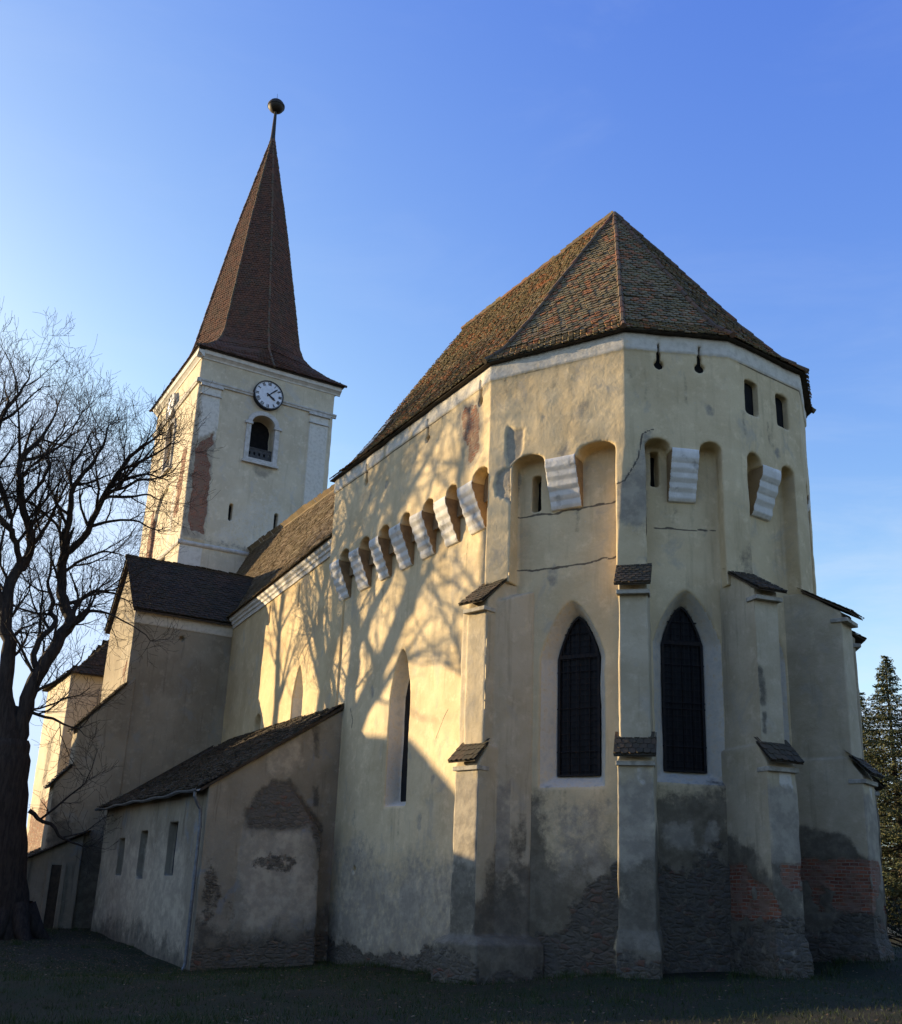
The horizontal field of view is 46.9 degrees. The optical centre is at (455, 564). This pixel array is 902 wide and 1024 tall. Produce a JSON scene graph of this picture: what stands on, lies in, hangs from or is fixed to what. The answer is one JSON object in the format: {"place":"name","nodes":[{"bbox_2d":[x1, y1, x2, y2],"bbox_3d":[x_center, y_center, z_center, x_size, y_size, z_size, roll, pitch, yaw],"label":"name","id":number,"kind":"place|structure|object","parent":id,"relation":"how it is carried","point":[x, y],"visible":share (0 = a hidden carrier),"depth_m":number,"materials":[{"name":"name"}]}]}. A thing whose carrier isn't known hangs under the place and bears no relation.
{"place":"outdoors","nodes":[
{"label":"outdoors","id":0,"kind":"place"},
{"bbox_2d":[0,925,901,1023],"bbox_3d":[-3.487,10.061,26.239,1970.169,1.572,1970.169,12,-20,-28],"label":"ground","id":1,"kind":"structure","parent":0,"point":[711,980],"depth_m":20.41,"materials":[{"name":"green plant"}]},
{"bbox_2d":[0,300,223,940],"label":"bare tree","id":2,"kind":"object","parent":1,"relation":"on","point":[20,917],"visible":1,"depth_m":44.06,"materials":[{"name":"brown plant"}]},
{"bbox_2d":[27,94,893,984],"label":"church","id":3,"kind":"structure","parent":1,"relation":"on","point":[519,640],"depth_m":29.39,"materials":[{"name":"beige paint"}]},
{"bbox_2d":[160,418,176,477],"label":"belfry window","id":4,"kind":"structure","parent":3,"relation":"in","point":[173,429],"depth_m":70.14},
{"bbox_2d":[172,824,177,874],"bbox_3d":[-9.458,9.791,35.670,0.080,1.800,1.140,12,-20,-28],"label":"sacristy window","id":5,"kind":"structure","parent":3,"relation":"in","point":[177,824],"depth_m":36.01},
{"bbox_2d":[241,411,281,469],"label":"belfry window","id":6,"kind":"structure","parent":3,"relation":"in","point":[256,452],"depth_m":67.32,"materials":[{"name":"white paint"}]},
{"bbox_2d":[400,679,410,801],"bbox_3d":[-1.268,5.074,32.557,0.080,4.660,1.340,12,-20,-28],"label":"niche window","id":7,"kind":"structure","parent":3,"relation":"in","point":[407,702],"depth_m":32.74,"materials":[{"name":"black glass"}]},
{"bbox_2d":[557,616,600,776],"bbox_3d":[3.244,3.387,26.937,1.220,4.170,0.223,-8,-20,30],"label":"lancet window","id":8,"kind":"structure","parent":3,"relation":"in","point":[579,660],"depth_m":26.82,"materials":[{"name":"black glass"}]},
{"bbox_2d":[661,606,706,772],"bbox_3d":[5.764,3.137,26.380,1.120,4.240,0.221,4,-17,-5],"label":"lancet window","id":9,"kind":"structure","parent":3,"relation":"in","point":[682,671],"depth_m":26.26,"materials":[{"name":"black glass"}]},
{"bbox_2d":[744,383,753,415],"bbox_3d":[7.984,-4.506,28.590,0.560,1.060,0.080,14,-21,-33],"label":"upper window","id":10,"kind":"structure","parent":3,"relation":"in","point":[748,395],"depth_m":28.63,"materials":[{"name":"black glass"}]},
{"bbox_2d":[775,397,783,427],"bbox_3d":[9.053,-4.237,29.316,0.560,1.060,0.080,14,-21,-33],"label":"upper window","id":11,"kind":"structure","parent":3,"relation":"in","point":[779,413],"depth_m":29.37,"materials":[{"name":"black glass"}]},
{"bbox_2d":[859,691,901,924],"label":"spruce","id":12,"kind":"object","parent":1,"relation":"on","point":[863,710],"visible":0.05,"depth_m":76.19,"materials":[{"name":"green plant"}]},
{"bbox_2d":[861,655,901,930],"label":"spruce","id":13,"kind":"object","parent":1,"relation":"on","point":[885,802],"visible":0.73,"depth_m":68.03,"materials":[{"name":"green plant"}]},
{"bbox_2d":[885,896,901,946],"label":"dark hedge","id":14,"kind":"object","parent":1,"relation":"on","point":[892,927],"visible":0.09,"depth_m":42.53,"materials":[{"name":"green plant"}]},
{"bbox_2d":[0,928,901,1023],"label":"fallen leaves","id":15,"kind":"object","parent":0,"point":[304,976],"visible":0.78,"depth_m":24.49,"materials":[{"name":"brown plant"}]},
{"bbox_2d":[0,0,901,867],"label":"sky","id":16,"kind":"structure","parent":0,"point":[433,155],"materials":[{"name":"blue"}]}
]}

